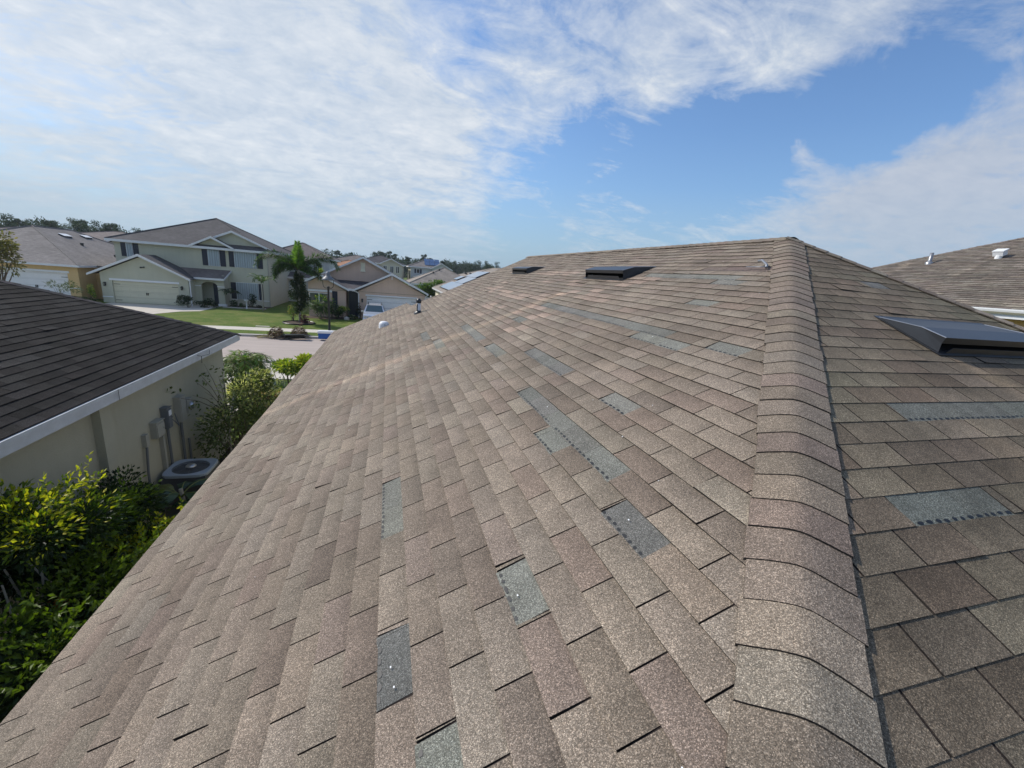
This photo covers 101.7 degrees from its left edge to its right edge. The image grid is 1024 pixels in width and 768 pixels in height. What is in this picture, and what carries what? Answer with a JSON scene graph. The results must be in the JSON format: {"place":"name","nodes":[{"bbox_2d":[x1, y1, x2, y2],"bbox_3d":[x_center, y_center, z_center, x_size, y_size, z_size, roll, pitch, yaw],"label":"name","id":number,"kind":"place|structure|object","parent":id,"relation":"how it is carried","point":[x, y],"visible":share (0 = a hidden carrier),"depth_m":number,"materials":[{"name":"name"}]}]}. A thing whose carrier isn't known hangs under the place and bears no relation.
{"place":"outdoors","nodes":[
{"label":"outdoors","id":0,"kind":"place"},
{"bbox_2d":[0,225,115,298],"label":"ochre house","id":1,"kind":"structure","parent":0,"point":[64,255],"depth_m":36.70,"materials":[{"name":"brown metal"}]},
{"bbox_2d":[1,270,70,294],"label":"garage door","id":2,"kind":"structure","parent":1,"relation":"in","point":[34,278],"depth_m":35.42,"materials":[{"name":"white metal"}]},
{"bbox_2d":[0,279,240,665],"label":"stucco house","id":3,"kind":"structure","parent":0,"point":[81,379],"depth_m":6.60,"materials":[{"name":"paint"}]},
{"bbox_2d":[10,434,245,710],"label":"soil","id":4,"kind":"structure","parent":0,"point":[222,460],"depth_m":10.65,"materials":[{"name":"brown soil"}]},
{"bbox_2d":[0,574,104,722],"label":"hedge shrub","id":5,"kind":"object","parent":4,"relation":"on","point":[20,678],"visible":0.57,"depth_m":3.34,"materials":[{"name":"green plant"}]},
{"bbox_2d":[0,451,134,659],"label":"hedge shrub","id":6,"kind":"object","parent":4,"relation":"on","point":[21,542],"visible":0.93,"depth_m":4.07,"materials":[{"name":"green plant"}]},
{"bbox_2d":[0,516,167,666],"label":"hedge shrub","id":7,"kind":"object","parent":4,"relation":"on","point":[110,575],"visible":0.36,"depth_m":4.07,"materials":[{"name":"green plant"}]},
{"bbox_2d":[35,467,168,600],"bbox_3d":[-5.094,2.234,5.195,1.165,2.301,1.653,0,15,-17],"label":"hedge shrub","id":8,"kind":"object","parent":4,"relation":"on","point":[141,502],"visible":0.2,"depth_m":5.16,"materials":[{"name":"green plant"}]},
{"bbox_2d":[76,464,173,547],"bbox_3d":[-5.442,2.188,5.915,1.026,1.979,1.444,-4,17,-30],"label":"hedge shrub","id":9,"kind":"object","parent":4,"relation":"on","point":[112,480],"visible":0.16,"depth_m":5.90,"materials":[{"name":"green plant"}]},
{"bbox_2d":[95,497,185,578],"bbox_3d":[-4.275,2.492,5.173,1.466,1.947,1.218,-6,18,-35],"label":"hedge shrub","id":10,"kind":"object","parent":4,"relation":"on","point":[150,530],"visible":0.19,"depth_m":5.00,"materials":[{"name":"green plant"}]},
{"bbox_2d":[148,478,207,520],"bbox_3d":[-5.756,2.260,7.324,1.133,1.091,1.120,-6,18,-35],"label":"banana plant","id":11,"kind":"object","parent":4,"relation":"on","point":[170,493],"visible":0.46,"depth_m":7.21,"materials":[{"name":"green plant"}]},
{"bbox_2d":[169,499,189,519],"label":"banana plant","id":12,"kind":"object","parent":4,"relation":"on","point":[185,501],"visible":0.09,"depth_m":6.98,"materials":[{"name":"green plant"}]},
{"bbox_2d":[160,458,219,517],"bbox_3d":[-6.191,2.044,8.116,0.900,1.040,0.900,0,15,-17],"label":"air conditioner","id":13,"kind":"object","parent":4,"relation":"on","point":[174,474],"visible":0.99,"depth_m":7.81,"materials":[{"name":"metal"}]},
{"bbox_2d":[167,365,284,460],"bbox_3d":[-6.051,0.913,9.455,2.089,2.604,3.061,0,15,-17],"label":"shrub","id":14,"kind":"object","parent":4,"relation":"on","point":[260,378],"visible":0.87,"depth_m":9.20,"materials":[{"name":"green plant"}]},
{"bbox_2d":[229,393,233,451],"bbox_3d":[-6.158,1.224,9.243,0.033,2.070,0.467,0,15,-17],"label":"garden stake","id":15,"kind":"object","parent":4,"relation":"on","point":[230,427],"visible":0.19,"depth_m":9.05,"materials":[{"name":"green wood"}]},
{"bbox_2d":[225,374,267,430],"bbox_3d":[-7.522,0.592,11.836,1.251,1.801,1.227,15,18,35],"label":"variegated shrub","id":16,"kind":"object","parent":4,"relation":"on","point":[238,388],"visible":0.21,"depth_m":11.36,"materials":[{"name":"green plant"}]},
{"bbox_2d":[240,388,281,411],"bbox_3d":[-6.994,0.791,11.735,1.172,1.552,1.004,0,15,-17],"label":"variegated shrub","id":17,"kind":"object","parent":4,"relation":"on","point":[267,397],"visible":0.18,"depth_m":11.42,"materials":[{"name":"green plant"}]},
{"bbox_2d":[106,302,220,313],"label":"driveway","id":18,"kind":"structure","parent":0,"point":[151,308],"depth_m":35.96,"materials":[{"name":"concrete"}]},
{"bbox_2d":[44,279,83,293],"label":"wispy shrub","id":19,"kind":"object","parent":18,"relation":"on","point":[64,286],"visible":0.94,"depth_m":29.69,"materials":[{"name":"green plant"}]},
{"bbox_2d":[176,294,192,307],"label":"round bush","id":20,"kind":"object","parent":18,"relation":"on","point":[187,299],"visible":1,"depth_m":37.15,"materials":[{"name":"green plant"}]},
{"bbox_2d":[30,284,361,329],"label":"lawn","id":21,"kind":"structure","parent":0,"point":[277,315],"depth_m":34.49,"materials":[{"name":"green plant"}]},
{"bbox_2d":[86,283,96,299],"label":"yellow shrub","id":22,"kind":"object","parent":21,"relation":"on","point":[91,291],"visible":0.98,"depth_m":35.72,"materials":[{"name":"green plant"}]},
{"bbox_2d":[86,218,293,306],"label":"two storey house","id":23,"kind":"structure","parent":21,"relation":"on","point":[201,260],"depth_m":39.82,"materials":[{"name":"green paint"}]},
{"bbox_2d":[125,242,133,256],"bbox_3d":[-35.236,-12.367,38.417,0.520,1.260,0.084,0,15,-17],"label":"window","id":24,"kind":"structure","parent":23,"relation":"in","point":[129,248],"depth_m":38.39,"materials":[{"name":"grey glass"}]},
{"bbox_2d":[113,280,179,304],"bbox_3d":[-32.823,-8.173,37.555,4.860,1.898,0.069,0,15,-17],"label":"garage door","id":25,"kind":"structure","parent":23,"relation":"in","point":[158,296],"depth_m":37.51,"materials":[{"name":"white metal"}]},
{"bbox_2d":[207,249,220,266],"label":"window","id":26,"kind":"structure","parent":23,"relation":"in","point":[213,255],"depth_m":40.34,"materials":[{"name":"white paint"}]},
{"bbox_2d":[213,283,218,304],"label":"front door","id":27,"kind":"structure","parent":23,"relation":"in","point":[216,297],"depth_m":41.17,"materials":[{"name":"black wood"}]},
{"bbox_2d":[234,251,256,268],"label":"window","id":28,"kind":"structure","parent":23,"relation":"in","point":[241,259],"depth_m":41.09,"materials":[{"name":"white paint"}]},
{"bbox_2d":[236,282,258,299],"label":"window","id":29,"kind":"structure","parent":23,"relation":"in","point":[245,289],"depth_m":41.82,"materials":[{"name":"white glass"}]},
{"bbox_2d":[192,298,219,307],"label":"clipped hedge","id":30,"kind":"object","parent":21,"relation":"on","point":[205,302],"visible":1,"depth_m":38.27,"materials":[{"name":"green plant"}]},
{"bbox_2d":[228,305,271,308],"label":"garden bed","id":31,"kind":"object","parent":21,"relation":"on","point":[252,307],"visible":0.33,"depth_m":41.51,"materials":[{"name":"brown soil"}]},
{"bbox_2d":[217,288,241,300],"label":"palm tree","id":32,"kind":"object","parent":31,"relation":"on","point":[226,291],"visible":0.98,"depth_m":40.12,"materials":[{"name":"green plant"}]},
{"bbox_2d":[230,300,237,306],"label":"garden plant","id":33,"kind":"object","parent":31,"relation":"on","point":[233,303],"visible":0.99,"depth_m":39.95,"materials":[{"name":"green plant"}]},
{"bbox_2d":[223,306,265,308],"bbox_3d":[-25.749,-7.305,40.111,3.624,0.120,0.401,0,15,-18],"label":"bed edging","id":34,"kind":"object","parent":31,"relation":"on","point":[241,307],"visible":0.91,"depth_m":39.87,"materials":[{"name":"concrete"}]},
{"bbox_2d":[247,294,256,307],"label":"garden plant","id":35,"kind":"object","parent":31,"relation":"on","point":[251,301],"visible":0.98,"depth_m":40.44,"materials":[{"name":"green plant"}]},
{"bbox_2d":[247,273,277,310],"bbox_3d":[-23.505,-8.702,39.520,2.656,3.449,2.404,0,15,-17],"label":"palm tree","id":36,"kind":"object","parent":21,"relation":"on","point":[262,279],"visible":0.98,"depth_m":39.23,"materials":[{"name":"green plant"}]},
{"bbox_2d":[282,320,314,324],"bbox_3d":[-17.251,-4.976,33.779,2.399,0.096,2.398,0,15,-17],"label":"ring bed","id":37,"kind":"object","parent":21,"relation":"on","point":[292,322],"visible":0.89,"depth_m":33.63,"materials":[{"name":"grey stone"}]},
{"bbox_2d":[287,305,296,319],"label":"flowering plant","id":38,"kind":"object","parent":37,"relation":"on","point":[290,310],"visible":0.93,"depth_m":34.27,"materials":[{"name":"green plant"}]},
{"bbox_2d":[253,240,340,322],"bbox_3d":[-16.969,-8.119,33.313,6.404,6.447,2.899,0,15,-17],"label":"palm tree","id":39,"kind":"object","parent":37,"relation":"on","point":[298,260],"visible":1,"depth_m":32.92,"materials":[{"name":"green plant"}]},
{"bbox_2d":[299,314,309,322],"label":"red plant","id":40,"kind":"object","parent":37,"relation":"on","point":[303,320],"visible":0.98,"depth_m":33.55,"materials":[{"name":"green plant"}]},
{"bbox_2d":[287,271,312,301],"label":"background house","id":41,"kind":"structure","parent":21,"relation":"on","point":[291,276],"depth_m":50.67,"materials":[{"name":"beige paint"}]},
{"bbox_2d":[305,316,356,318],"bbox_3d":[-16.638,-6.055,38.303,4.550,0.001,2.000,0,15,-17],"label":"garden bed","id":42,"kind":"object","parent":21,"relation":"on","point":[324,317],"visible":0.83,"depth_m":38.31,"materials":[{"name":"brown soil"}]},
{"bbox_2d":[303,294,337,318],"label":"cycad shrub","id":43,"kind":"object","parent":42,"relation":"on","point":[317,307],"visible":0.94,"depth_m":36.76,"materials":[{"name":"green plant"}]},
{"bbox_2d":[325,300,340,318],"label":"dark shrub","id":44,"kind":"object","parent":42,"relation":"on","point":[332,314],"visible":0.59,"depth_m":37.98,"materials":[{"name":"green plant"}]},
{"bbox_2d":[333,305,349,318],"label":"croton bush","id":45,"kind":"object","parent":42,"relation":"on","point":[343,309],"visible":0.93,"depth_m":38.18,"materials":[{"name":"green plant"}]},
{"bbox_2d":[348,314,356,319],"bbox_3d":[-14.777,-6.171,38.535,0.753,0.582,0.983,3,14,-8],"label":"flower cluster","id":46,"kind":"object","parent":42,"relation":"on","point":[353,317],"visible":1,"depth_m":38.43,"materials":[{"name":"green plant"}]},
{"bbox_2d":[356,303,361,318],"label":"dark shrub","id":47,"kind":"object","parent":21,"relation":"on","point":[358,311],"visible":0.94,"depth_m":39.16,"materials":[{"name":"green plant"}]},
{"bbox_2d":[3,274,407,705],"bbox_3d":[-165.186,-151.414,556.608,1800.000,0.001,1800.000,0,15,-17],"label":"ground","id":48,"kind":"structure","parent":0,"point":[405,278],"depth_m":17.20,"materials":[{"name":"green plant"}]},
{"bbox_2d":[0,213,18,226],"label":"broadleaf tree","id":49,"kind":"object","parent":48,"relation":"on","point":[3,216],"visible":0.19,"depth_m":96.78,"materials":[{"name":"green plant"}]},
{"bbox_2d":[0,229,26,281],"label":"tree","id":50,"kind":"object","parent":48,"relation":"on","point":[7,247],"visible":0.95,"depth_m":18.76,"materials":[{"name":"green plant"}]},
{"bbox_2d":[7,217,26,225],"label":"pine tree","id":51,"kind":"object","parent":48,"relation":"on","point":[18,220],"visible":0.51,"depth_m":100.66,"materials":[{"name":"green plant"}]},
{"bbox_2d":[0,226,59,279],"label":"background house","id":52,"kind":"structure","parent":48,"relation":"on","point":[12,227],"depth_m":48.69,"materials":[{"name":"white metal"}]},
{"bbox_2d":[27,220,44,225],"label":"broadleaf tree","id":53,"kind":"object","parent":48,"relation":"on","point":[38,223],"visible":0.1,"depth_m":104.64,"materials":[{"name":"green plant"}]},
{"bbox_2d":[41,219,58,227],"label":"pine tree","id":54,"kind":"object","parent":48,"relation":"on","point":[47,223],"visible":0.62,"depth_m":99.48,"materials":[{"name":"green plant"}]},
{"bbox_2d":[63,217,85,231],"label":"broadleaf tree","id":55,"kind":"object","parent":48,"relation":"on","point":[70,220],"visible":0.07,"depth_m":103.91,"materials":[{"name":"green plant"}]},
{"bbox_2d":[73,219,88,230],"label":"pine tree","id":56,"kind":"object","parent":48,"relation":"on","point":[84,221],"visible":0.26,"depth_m":107.52,"materials":[{"name":"green plant"}]},
{"bbox_2d":[67,221,96,231],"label":"broadleaf tree","id":57,"kind":"object","parent":48,"relation":"on","point":[78,225],"visible":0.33,"depth_m":102.38,"materials":[{"name":"green plant"}]},
{"bbox_2d":[88,220,102,230],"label":"broadleaf tree","id":58,"kind":"object","parent":48,"relation":"on","point":[96,223],"visible":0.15,"depth_m":110.33,"materials":[{"name":"green plant"}]},
{"bbox_2d":[80,231,124,240],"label":"background house","id":59,"kind":"structure","parent":48,"relation":"on","point":[101,235],"depth_m":56.49,"materials":[{"name":"grey tile"}]},
{"bbox_2d":[100,223,117,230],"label":"pine tree","id":60,"kind":"object","parent":48,"relation":"on","point":[106,227],"visible":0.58,"depth_m":106.22,"materials":[{"name":"green plant"}]},
{"bbox_2d":[109,224,122,231],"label":"broadleaf tree","id":61,"kind":"object","parent":48,"relation":"on","point":[115,227],"visible":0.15,"depth_m":104.72,"materials":[{"name":"green plant"}]},
{"bbox_2d":[0,216,496,276],"bbox_3d":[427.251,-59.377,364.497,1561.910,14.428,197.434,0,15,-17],"label":"wood","id":62,"kind":"object","parent":48,"relation":"on","point":[472,268],"visible":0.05,"depth_m":235.74,"materials":[{"name":"green plant"}]},
{"bbox_2d":[223,349,276,378],"bbox_3d":[-9.632,-0.351,15.050,2.080,1.675,1.930,0,15,-17],"label":"shrub","id":63,"kind":"object","parent":48,"relation":"on","point":[246,362],"visible":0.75,"depth_m":14.58,"materials":[{"name":"green plant"}]},
{"bbox_2d":[268,377,287,388],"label":"agave","id":64,"kind":"object","parent":48,"relation":"on","point":[280,385],"visible":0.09,"depth_m":14.09,"materials":[{"name":"green plant"}]},
{"bbox_2d":[269,357,298,383],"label":"croton bush","id":65,"kind":"object","parent":48,"relation":"on","point":[280,365],"visible":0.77,"depth_m":16.03,"materials":[{"name":"green plant"}]},
{"bbox_2d":[285,352,312,376],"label":"croton bush","id":66,"kind":"object","parent":48,"relation":"on","point":[301,360],"visible":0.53,"depth_m":15.95,"materials":[{"name":"green plant"}]},
{"bbox_2d":[282,242,340,275],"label":"background house","id":67,"kind":"structure","parent":48,"relation":"on","point":[309,250],"depth_m":54.03,"materials":[{"name":"brown tile"}]},
{"bbox_2d":[313,262,321,270],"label":"window","id":68,"kind":"structure","parent":67,"relation":"in","point":[314,265],"depth_m":53.55,"materials":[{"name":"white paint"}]},
{"bbox_2d":[333,250,340,257],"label":"pine tree","id":69,"kind":"object","parent":48,"relation":"on","point":[337,252],"visible":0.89,"depth_m":177.96,"materials":[{"name":"green plant"}]},
{"bbox_2d":[367,255,405,281],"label":"background house","id":70,"kind":"structure","parent":48,"relation":"on","point":[378,259],"depth_m":90.20,"materials":[{"name":"white metal"}]},
{"bbox_2d":[390,254,397,260],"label":"pine tree","id":71,"kind":"object","parent":48,"relation":"on","point":[394,256],"visible":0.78,"depth_m":175.27,"materials":[{"name":"green plant"}]},
{"bbox_2d":[405,256,411,278],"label":"pine tree","id":72,"kind":"object","parent":48,"relation":"on","point":[407,259],"visible":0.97,"depth_m":186.56,"materials":[{"name":"green plant"}]},
{"bbox_2d":[406,267,459,290],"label":"background house","id":73,"kind":"structure","parent":48,"relation":"on","point":[445,274],"depth_m":69.18,"materials":[{"name":"beige tile"}]},
{"bbox_2d":[452,261,457,273],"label":"broadleaf tree","id":74,"kind":"object","parent":48,"relation":"on","point":[455,271],"visible":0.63,"depth_m":239.17,"materials":[{"name":"green plant"}]},
{"bbox_2d":[459,264,469,272],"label":"broadleaf tree","id":75,"kind":"object","parent":48,"relation":"on","point":[465,269],"visible":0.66,"depth_m":223.59,"materials":[{"name":"green plant"}]},
{"bbox_2d":[458,269,486,275],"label":"background house","id":76,"kind":"structure","parent":48,"relation":"on","point":[465,274],"depth_m":76.48,"materials":[{"name":"white tile"}]},
{"bbox_2d":[475,261,483,270],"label":"broadleaf tree","id":77,"kind":"object","parent":48,"relation":"on","point":[478,267],"visible":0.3,"depth_m":238.88,"materials":[{"name":"green plant"}]},
{"bbox_2d":[223,362,278,412],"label":"driveway","id":78,"kind":"structure","parent":0,"point":[264,383],"depth_m":18.62,"materials":[{"name":"concrete"}]},
{"bbox_2d":[203,325,335,332],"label":"pavement","id":79,"kind":"structure","parent":0,"point":[254,328],"depth_m":28.79,"materials":[{"name":"concrete"}]},
{"bbox_2d":[221,329,317,335],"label":"grass verge","id":80,"kind":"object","parent":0,"point":[257,332],"depth_m":27.68,"materials":[{"name":"green plant"}]},
{"bbox_2d":[290,324,313,337],"bbox_3d":[-14.292,-3.575,27.612,2.529,0.875,1.057,0,15,-17],"label":"palm debris","id":81,"kind":"object","parent":80,"relation":"on","point":[299,331],"visible":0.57,"depth_m":27.59,"materials":[{"name":"brown plant"}]},
{"bbox_2d":[321,272,334,329],"bbox_3d":[-12.423,-5.436,28.276,0.840,4.250,0.840,0,15,-17],"label":"street lamp","id":82,"kind":"object","parent":80,"relation":"on","point":[328,277],"visible":0.91,"depth_m":28.05,"materials":[{"name":"black metal"}]},
{"bbox_2d":[222,336,326,359],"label":"road","id":83,"kind":"structure","parent":0,"point":[279,348],"depth_m":24.13,"materials":[{"name":"grey asphalt"}]},
{"bbox_2d":[250,326,285,338],"bbox_3d":[-15.132,-3.365,26.616,2.808,0.826,1.058,0,15,-17],"label":"palm debris","id":84,"kind":"object","parent":83,"relation":"on","point":[271,334],"visible":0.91,"depth_m":26.46,"materials":[{"name":"brown plant"}]},
{"bbox_2d":[277,334,309,338],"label":"dark boards","id":85,"kind":"object","parent":84,"relation":"on","point":[295,336],"visible":1,"depth_m":26.54,"materials":[{"name":"black wood"}]},
{"bbox_2d":[224,333,317,362],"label":"kerb","id":86,"kind":"structure","parent":83,"relation":"on","point":[252,335],"depth_m":26.58,"materials":[{"name":"concrete"}]},
{"bbox_2d":[317,330,332,338],"bbox_3d":[-12.209,-3.237,27.326,0.920,0.510,0.520,0,15,-17],"label":"storage bin","id":87,"kind":"object","parent":83,"relation":"on","point":[323,334],"visible":0.75,"depth_m":27.10,"materials":[{"name":"blue plastic"}]},
{"bbox_2d":[273,372,294,379],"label":"pavement","id":88,"kind":"structure","parent":0,"point":[277,375],"depth_m":18.13,"materials":[{"name":"concrete"}]},
{"bbox_2d":[337,260,351,265],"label":"background house","id":89,"kind":"structure","parent":0,"point":[342,262],"depth_m":70.41,"materials":[{"name":"orange tile"}]},
{"bbox_2d":[337,255,360,260],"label":"background house","id":90,"kind":"structure","parent":0,"point":[352,257],"depth_m":92.77,"materials":[{"name":"grey tile"}]},
{"bbox_2d":[305,257,427,318],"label":"tan house","id":91,"kind":"structure","parent":0,"point":[363,281],"depth_m":40.31,"materials":[{"name":"paint"}]},
{"bbox_2d":[309,292,318,303],"bbox_3d":[-18.200,-7.757,38.397,0.810,1.330,0.079,0,15,-17],"label":"window","id":92,"kind":"structure","parent":91,"relation":"in","point":[311,294],"depth_m":38.33,"materials":[{"name":"grey glass"}]},
{"bbox_2d":[319,293,327,305],"bbox_3d":[-17.367,-7.752,38.646,0.930,1.330,0.079,0,15,-17],"label":"window","id":93,"kind":"structure","parent":91,"relation":"in","point":[320,299],"depth_m":38.55,"materials":[{"name":"grey glass"}]},
{"bbox_2d":[349,291,357,316],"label":"front door","id":94,"kind":"structure","parent":91,"relation":"in","point":[353,296],"depth_m":40.61,"materials":[{"name":"black wood"}]},
{"bbox_2d":[367,296,415,310],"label":"garage door","id":95,"kind":"structure","parent":91,"relation":"in","point":[388,302],"depth_m":40.44,"materials":[{"name":"white metal"}]},
{"bbox_2d":[361,302,384,319],"bbox_3d":[-12.386,-6.392,37.612,2.220,1.688,4.600,0,15,-17],"label":"parked car","id":96,"kind":"object","parent":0,"point":[371,310],"visible":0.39,"depth_m":36.74,"materials":[{"name":"silver metal"}]},
{"bbox_2d":[379,259,403,280],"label":"background house","id":97,"kind":"structure","parent":0,"point":[393,266],"depth_m":83.52,"materials":[{"name":"beige paint"}]},
{"bbox_2d":[406,258,452,278],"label":"background house","id":98,"kind":"structure","parent":0,"point":[424,266],"depth_m":90.18,"materials":[{"name":"white paint"}]},
{"bbox_2d":[417,279,444,297],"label":"green bush","id":99,"kind":"object","parent":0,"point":[426,287],"visible":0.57,"depth_m":57.91,"materials":[{"name":"green plant"}]},
{"bbox_2d":[432,268,500,295],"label":"background house","id":100,"kind":"structure","parent":0,"point":[448,285],"depth_m":50.69,"materials":[{"name":"white metal"}]},
{"bbox_2d":[0,236,1023,767],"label":"hip roofed house","id":101,"kind":"structure","parent":0,"point":[740,504],"depth_m":1.79,"materials":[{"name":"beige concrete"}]},
{"bbox_2d":[0,0,1023,267],"label":"sky","id":102,"kind":"structure","parent":0,"point":[869,133],"materials":[{"name":"blue"}]},
{"bbox_2d":[872,237,1023,326],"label":"two storey house","id":103,"kind":"structure","parent":0,"point":[988,278],"depth_m":11.96,"materials":[{"name":"concrete"}]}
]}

